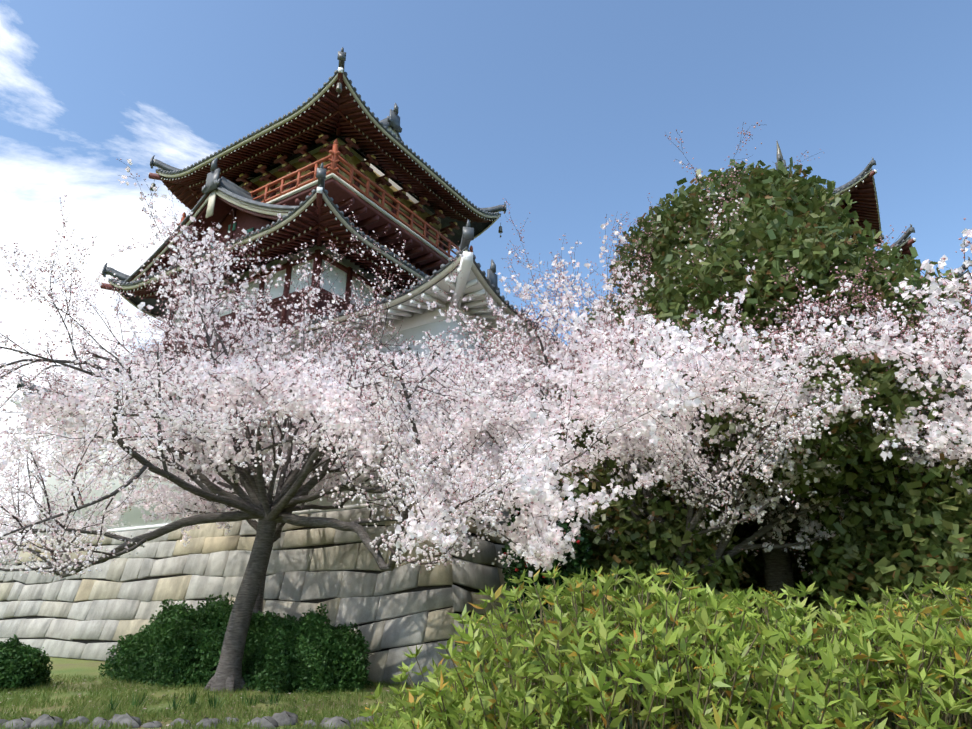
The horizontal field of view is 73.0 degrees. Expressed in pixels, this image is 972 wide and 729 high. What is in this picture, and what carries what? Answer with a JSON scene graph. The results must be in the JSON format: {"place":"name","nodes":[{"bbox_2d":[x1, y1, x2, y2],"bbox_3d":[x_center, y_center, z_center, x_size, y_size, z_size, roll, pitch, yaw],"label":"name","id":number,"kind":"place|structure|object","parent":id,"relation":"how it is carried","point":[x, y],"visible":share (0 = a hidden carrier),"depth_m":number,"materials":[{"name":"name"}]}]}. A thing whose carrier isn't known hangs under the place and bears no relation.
{"place":"outdoors","nodes":[
{"label":"outdoors","id":0,"kind":"place"},
{"bbox_2d":[140,195,281,278],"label":"gable wall","id":1,"kind":"structure","parent":0,"point":[234,206],"depth_m":29.36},
{"bbox_2d":[0,160,448,512],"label":"cherry tree branches","id":2,"kind":"object","parent":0,"point":[200,347],"depth_m":18.00,"materials":[{"name":"brown wood"}]},
{"bbox_2d":[1,159,437,508],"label":"cherry blossoms","id":3,"kind":"object","parent":2,"relation":"on","point":[235,302],"visible":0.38,"depth_m":18.62,"materials":[{"name":"pink plant"}]},
{"bbox_2d":[96,159,418,504],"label":"cherry blossoms","id":4,"kind":"object","parent":2,"relation":"on","point":[194,331],"visible":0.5,"depth_m":17.72,"materials":[{"name":"pink plant"}]},
{"bbox_2d":[148,372,362,486],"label":"cherry buds","id":5,"kind":"object","parent":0,"point":[276,453],"depth_m":20.70,"materials":[{"name":"pink plant"}]},
{"bbox_2d":[0,657,543,728],"bbox_3d":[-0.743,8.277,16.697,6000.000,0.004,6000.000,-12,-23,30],"label":"ground","id":6,"kind":"structure","parent":0,"point":[62,667],"depth_m":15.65,"materials":[{"name":"green plant"}]},
{"bbox_2d":[0,634,52,691],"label":"bush","id":7,"kind":"object","parent":6,"relation":"on","point":[16,656],"depth_m":16.97,"materials":[{"name":"green plant"}]},
{"bbox_2d":[98,592,279,687],"bbox_3d":[-8.161,8.035,19.351,7.611,2.468,3.745,-12,-23,30],"label":"bush","id":8,"kind":"object","parent":6,"relation":"on","point":[159,641],"depth_m":18.32,"materials":[{"name":"green plant"}]},
{"bbox_2d":[0,711,377,728],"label":"border stones","id":9,"kind":"object","parent":6,"relation":"on","point":[283,718],"visible":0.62,"depth_m":11.66,"materials":[{"name":"grey stone"}]},
{"bbox_2d":[105,688,280,710],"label":"grass tufts","id":10,"kind":"object","parent":6,"relation":"on","point":[191,701],"visible":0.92,"depth_m":13.49,"materials":[{"name":"green plant"}]},
{"bbox_2d":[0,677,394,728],"bbox_3d":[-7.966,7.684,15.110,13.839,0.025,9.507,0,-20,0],"label":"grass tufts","id":11,"kind":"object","parent":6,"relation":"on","point":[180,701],"visible":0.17,"depth_m":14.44,"materials":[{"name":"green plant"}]},
{"bbox_2d":[0,520,509,682],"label":"stone wall","id":12,"kind":"structure","parent":6,"relation":"on","point":[424,588],"depth_m":21.84,"materials":[{"name":"grey stone"}]},
{"bbox_2d":[33,138,554,539],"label":"keep walls","id":13,"kind":"structure","parent":12,"relation":"on","point":[415,325],"depth_m":27.38,"materials":[{"name":"white paint"}]},
{"bbox_2d":[100,187,417,297],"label":"roof rafter ends","id":14,"kind":"object","parent":13,"relation":"on","point":[319,189],"visible":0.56,"depth_m":26.54,"materials":[{"name":"white paint"}]},
{"bbox_2d":[100,190,418,301],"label":"roof rafters","id":15,"kind":"object","parent":13,"relation":"on","point":[286,247],"visible":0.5,"depth_m":27.38,"materials":[{"name":"brown wood"}]},
{"bbox_2d":[108,192,424,321],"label":"roof fascia","id":16,"kind":"structure","parent":13,"relation":"on","point":[336,214],"depth_m":26.28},
{"bbox_2d":[112,198,421,295],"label":"roof soffit","id":17,"kind":"structure","parent":13,"relation":"on","point":[324,209],"depth_m":25.69,"materials":[{"name":"brown wood"}]},
{"bbox_2d":[13,251,554,402],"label":"roof rafter ends","id":18,"kind":"object","parent":13,"relation":"on","point":[468,254],"visible":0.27,"depth_m":21.00,"materials":[{"name":"white paint"}]},
{"bbox_2d":[16,220,566,398],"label":"roof tiles","id":19,"kind":"object","parent":13,"relation":"on","point":[467,235],"visible":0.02,"depth_m":21.50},
{"bbox_2d":[167,293,344,359],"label":"storey boards","id":20,"kind":"object","parent":19,"relation":"on","point":[300,307],"depth_m":27.21,"materials":[{"name":"brown wood"}]},
{"bbox_2d":[220,118,486,277],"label":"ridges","id":21,"kind":"object","parent":19,"relation":"on","point":[228,185],"visible":0.17,"depth_m":30.10,"materials":[{"name":"tile"}]},
{"bbox_2d":[150,47,505,249],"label":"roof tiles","id":22,"kind":"object","parent":21,"relation":"attached to","point":[478,227],"visible":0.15,"depth_m":34.12,"materials":[{"name":"grey tile"}]},
{"bbox_2d":[387,126,396,137],"bbox_3d":[-5.062,-11.571,34.976,0.105,2.840,6.920,-12,-23,30],"label":"roof gable","id":23,"kind":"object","parent":22,"relation":"attached to","point":[391,129],"visible":0.06,"depth_m":35.26,"materials":[{"name":"grey tile"}]},
{"bbox_2d":[383,103,401,141],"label":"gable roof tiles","id":24,"kind":"object","parent":22,"relation":"attached to","point":[393,119],"visible":0.19,"depth_m":35.47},
{"bbox_2d":[487,259,499,290],"bbox_3d":[0.068,-3.000,29.057,0.821,3.576,6.745,-12,-23,30],"label":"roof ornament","id":25,"kind":"object","parent":19,"relation":"attached to","point":[492,275],"visible":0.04,"depth_m":29.25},
{"bbox_2d":[23,249,563,416],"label":"roof fascia","id":26,"kind":"structure","parent":13,"relation":"on","point":[441,275],"depth_m":21.37,"materials":[{"name":"white paint"}]},
{"bbox_2d":[102,162,523,318],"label":"roof tiles","id":27,"kind":"object","parent":13,"relation":"on","point":[320,176],"visible":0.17,"depth_m":28.40,"materials":[{"name":"grey tile"}]},
{"bbox_2d":[129,191,287,282],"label":"gable roof","id":28,"kind":"structure","parent":27,"relation":"attached to","point":[223,211],"depth_m":29.92,"materials":[{"name":"brown wood"}]},
{"bbox_2d":[124,158,298,282],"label":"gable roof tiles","id":29,"kind":"object","parent":27,"relation":"on","point":[213,180],"visible":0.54,"depth_m":29.10,"materials":[{"name":"grey tile"}]},
{"bbox_2d":[209,222,253,247],"bbox_3d":[-11.460,-5.599,29.400,5.700,1.630,0.050,-12,-23,30],"label":"gable ornament","id":30,"kind":"object","parent":29,"relation":"attached to","point":[249,230],"visible":0.21,"depth_m":29.49,"materials":[{"name":"green metal"}]},
{"bbox_2d":[131,189,293,281],"bbox_3d":[-12.075,-6.207,28.578,12.064,3.542,0.105,-12,-23,30],"label":"gable roof edge","id":31,"kind":"object","parent":27,"relation":"attached to","point":[210,199],"visible":0.65,"depth_m":28.66,"materials":[{"name":"white paint"}]},
{"bbox_2d":[149,72,493,222],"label":"roof rafters","id":32,"kind":"object","parent":13,"relation":"on","point":[287,148],"visible":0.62,"depth_m":31.74,"materials":[{"name":"brown wood"}]},
{"bbox_2d":[148,67,494,221],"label":"roof rafter ends","id":33,"kind":"object","parent":32,"relation":"attached to","point":[340,69],"visible":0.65,"depth_m":31.18,"materials":[{"name":"white paint"}]},
{"bbox_2d":[156,72,500,250],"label":"roof fascia","id":34,"kind":"structure","parent":32,"relation":"attached to","point":[367,113],"depth_m":30.62,"materials":[{"name":"wood"}]},
{"bbox_2d":[176,139,475,257],"bbox_3d":[-8.210,-6.417,35.204,11.260,1.910,11.260,-12,-23,30],"label":"balcony railing","id":35,"kind":"object","parent":13,"relation":"on","point":[333,156],"visible":0.4,"depth_m":29.99,"materials":[{"name":"red wood"}]},
{"bbox_2d":[150,82,502,236],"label":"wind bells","id":36,"kind":"object","parent":13,"relation":"on","point":[339,90],"visible":0.96,"depth_m":33.88,"materials":[{"name":"brown metal"}]},
{"bbox_2d":[160,134,495,470],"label":"brackets","id":37,"kind":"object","parent":13,"relation":"on","point":[420,255],"depth_m":30.49,"materials":[{"name":"brown wood"}]},
{"bbox_2d":[162,79,493,221],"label":"roof soffit","id":38,"kind":"structure","parent":13,"relation":"on","point":[326,93],"depth_m":29.96,"materials":[{"name":"brown wood"}]},
{"bbox_2d":[204,134,456,245],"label":"brackets","id":39,"kind":"object","parent":13,"relation":"on","point":[353,160],"visible":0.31,"depth_m":32.33,"materials":[{"name":"brown wood"}]},
{"bbox_2d":[266,173,448,259],"bbox_3d":[-8.210,-5.453,34.853,11.000,0.140,11.000,-12,-23,30],"label":"balcony ledge","id":40,"kind":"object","parent":13,"relation":"on","point":[351,188],"visible":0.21,"depth_m":29.50,"materials":[{"name":"white paint"}]},
{"bbox_2d":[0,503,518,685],"bbox_3d":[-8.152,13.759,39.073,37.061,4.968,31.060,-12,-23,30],"label":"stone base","id":41,"kind":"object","parent":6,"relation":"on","point":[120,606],"visible":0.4,"depth_m":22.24,"materials":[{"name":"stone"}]},
{"bbox_2d":[242,603,372,693],"bbox_3d":[-4.774,7.625,17.698,4.536,2.135,3.291,-12,-23,30],"label":"bush","id":42,"kind":"object","parent":6,"relation":"on","point":[343,645],"depth_m":16.68,"materials":[{"name":"green plant"}]},
{"bbox_2d":[0,341,649,614],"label":"cherry","id":43,"kind":"object","parent":6,"relation":"on","point":[425,531],"depth_m":14.98,"materials":[{"name":"plant"}]},
{"bbox_2d":[142,412,336,523],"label":"cherry blossoms","id":44,"kind":"object","parent":43,"relation":"attached to","point":[262,463],"visible":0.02,"depth_m":21.33,"materials":[{"name":"pink plant"}]},
{"bbox_2d":[168,367,383,519],"bbox_3d":[-7.325,2.585,21.284,10.063,4.661,4.729,-12,-23,30],"label":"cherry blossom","id":45,"kind":"object","parent":43,"relation":"attached to","point":[316,488],"visible":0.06,"depth_m":19.83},
{"bbox_2d":[0,330,732,578],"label":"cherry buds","id":46,"kind":"object","parent":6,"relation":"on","point":[357,367],"visible":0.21,"depth_m":14.87,"materials":[{"name":"pink plant"}]},
{"bbox_2d":[0,194,431,473],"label":"cherry blossoms","id":47,"kind":"object","parent":46,"relation":"on","point":[80,319],"visible":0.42,"depth_m":17.93,"materials":[{"name":"pink plant"}]},
{"bbox_2d":[0,331,767,577],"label":"cherry blossoms","id":48,"kind":"object","parent":46,"relation":"attached to","point":[120,422],"visible":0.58,"depth_m":13.16,"materials":[{"name":"plant"}]},
{"bbox_2d":[0,334,756,692],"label":"cherry","id":49,"kind":"object","parent":6,"relation":"on","point":[228,674],"depth_m":16.58,"materials":[{"name":"pink plant"}]},
{"bbox_2d":[501,492,594,643],"bbox_3d":[1.445,5.161,15.107,2.193,4.764,2.212,-12,-23,30],"label":"shrub","id":50,"kind":"object","parent":6,"relation":"on","point":[583,553],"depth_m":14.83,"materials":[{"name":"green plant"}]},
{"bbox_2d":[333,294,934,575],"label":"cherry blossoms","id":51,"kind":"object","parent":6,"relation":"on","point":[763,391],"visible":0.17,"depth_m":13.71,"materials":[{"name":"plant"}]},
{"bbox_2d":[336,300,958,590],"bbox_3d":[5.767,2.880,15.783,13.495,9.657,14.575,-12,-23,30],"label":"cherry","id":52,"kind":"object","parent":6,"relation":"on","point":[723,543],"depth_m":15.01,"materials":[{"name":"pink plant"}]},
{"bbox_2d":[337,297,967,555],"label":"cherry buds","id":53,"kind":"object","parent":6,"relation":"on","point":[635,340],"visible":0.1,"depth_m":14.08,"materials":[{"name":"pink plant"}]},
{"bbox_2d":[408,218,756,520],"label":"cherry blossoms","id":54,"kind":"object","parent":53,"relation":"attached to","point":[598,304],"visible":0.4,"depth_m":16.54,"materials":[{"name":"plant"}]},
{"bbox_2d":[451,301,970,555],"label":"cherry blossoms","id":55,"kind":"object","parent":53,"relation":"attached to","point":[668,387],"visible":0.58,"depth_m":13.63,"materials":[{"name":"white plant"}]},
{"bbox_2d":[515,159,919,479],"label":"cherry blossoms","id":56,"kind":"object","parent":53,"relation":"attached to","point":[785,303],"visible":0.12,"depth_m":16.14,"materials":[{"name":"pink plant"}]},
{"bbox_2d":[682,260,971,501],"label":"cherry blossoms","id":57,"kind":"object","parent":53,"relation":"attached to","point":[898,359],"visible":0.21,"depth_m":13.41,"materials":[{"name":"plant"}]},
{"bbox_2d":[338,564,971,728],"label":"bush","id":58,"kind":"object","parent":6,"relation":"on","point":[851,703],"depth_m":3.48,"materials":[{"name":"green plant"}]},
{"bbox_2d":[509,157,971,631],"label":"evergreen","id":59,"kind":"object","parent":6,"relation":"on","point":[948,516],"depth_m":15.19,"materials":[{"name":"green plant"}]},
{"bbox_2d":[514,167,971,624],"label":"new evergreen leaves","id":60,"kind":"object","parent":6,"relation":"on","point":[850,576],"visible":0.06,"depth_m":15.22,"materials":[{"name":"green plant"}]},
{"bbox_2d":[13,258,554,416],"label":"roof rafters","id":61,"kind":"object","parent":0,"point":[460,286],"visible":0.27,"depth_m":21.93,"materials":[{"name":"white paint"}]},
{"bbox_2d":[53,266,551,406],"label":"roof soffit","id":62,"kind":"structure","parent":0,"point":[442,285],"depth_m":21.29,"materials":[{"name":"white paint"}]},
{"bbox_2d":[99,351,550,479],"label":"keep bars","id":63,"kind":"object","parent":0,"point":[381,448],"visible":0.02,"depth_m":23.39,"materials":[{"name":"brown wood"}]},
{"bbox_2d":[341,128,417,197],"bbox_3d":[-5.246,-11.548,35.091,0.600,2.635,6.784,-12,-23,30],"label":"roof gable pediment","id":64,"kind":"object","parent":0,"point":[380,167],"visible":0.1,"depth_m":34.77,"materials":[{"name":"white paint"}]},
{"bbox_2d":[0,0,971,540],"label":"sky","id":65,"kind":"structure","parent":0,"point":[561,111],"materials":[{"name":"blue"}]},
{"bbox_2d":[414,122,919,569],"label":"cherry tree branches","id":66,"kind":"object","parent":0,"point":[574,290],"depth_m":16.53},
{"bbox_2d":[411,120,920,520],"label":"cherry blossoms","id":67,"kind":"object","parent":66,"relation":"attached to","point":[575,351],"visible":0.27,"depth_m":17.14,"materials":[{"name":"pink plant"}]},
{"bbox_2d":[741,238,971,492],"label":"cherry","id":68,"kind":"object","parent":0,"point":[915,359],"depth_m":13.61,"materials":[{"name":"plant"}]},
{"bbox_2d":[707,218,971,477],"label":"cherry blossoms","id":69,"kind":"object","parent":68,"relation":"attached to","point":[903,326],"visible":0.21,"depth_m":13.35,"materials":[{"name":"plant"}]},
{"bbox_2d":[818,228,971,501],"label":"cherry blossoms","id":70,"kind":"object","parent":68,"relation":"attached to","point":[934,437],"visible":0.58,"depth_m":11.68,"materials":[{"name":"plant"}]},
{"bbox_2d":[834,170,880,246],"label":"roof rafters","id":71,"kind":"object","parent":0,"point":[870,175],"visible":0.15,"depth_m":53.03,"materials":[{"name":"brown wood"}]},
{"bbox_2d":[835,170,881,243],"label":"roof fascia","id":72,"kind":"structure","parent":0,"point":[855,183],"depth_m":50.47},
{"bbox_2d":[895,244,911,263],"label":"roof soffit","id":73,"kind":"structure","parent":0,"point":[905,249],"depth_m":46.59,"materials":[{"name":"brown wood"}]},
{"bbox_2d":[895,238,915,269],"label":"roof rafters","id":74,"kind":"object","parent":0,"point":[910,242],"visible":0.06,"depth_m":46.31,"materials":[{"name":"brown wood"}]},
{"bbox_2d":[898,237,914,271],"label":"roof fascia","id":75,"kind":"structure","parent":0,"point":[904,243],"depth_m":46.12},
{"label":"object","id":76,"kind":"object","parent":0,"visible":0},
{"bbox_2d":[829,157,884,247],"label":"roof tiles","id":77,"kind":"object","parent":76,"relation":"on","point":[867,169],"visible":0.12,"depth_m":50.80,"materials":[{"name":"grey tile"}]},
{"bbox_2d":[776,141,783,161],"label":"roof finial","id":78,"kind":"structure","parent":77,"relation":"on","point":[779,150],"depth_m":57.38,"materials":[{"name":"grey metal"}]},
{"bbox_2d":[775,154,828,190],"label":"roof ridge","id":79,"kind":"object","parent":77,"relation":"on","point":[780,159],"visible":0.12,"depth_m":56.55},
{"bbox_2d":[883,224,915,270],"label":"roof tiles","id":80,"kind":"object","parent":76,"relation":"on","point":[903,238],"visible":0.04,"depth_m":46.23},
{"bbox_2d":[938,257,971,284],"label":"roof tiles","id":81,"kind":"object","parent":76,"relation":"on","point":[961,274],"depth_m":41.63,"materials":[{"name":"grey tile"}]}
]}

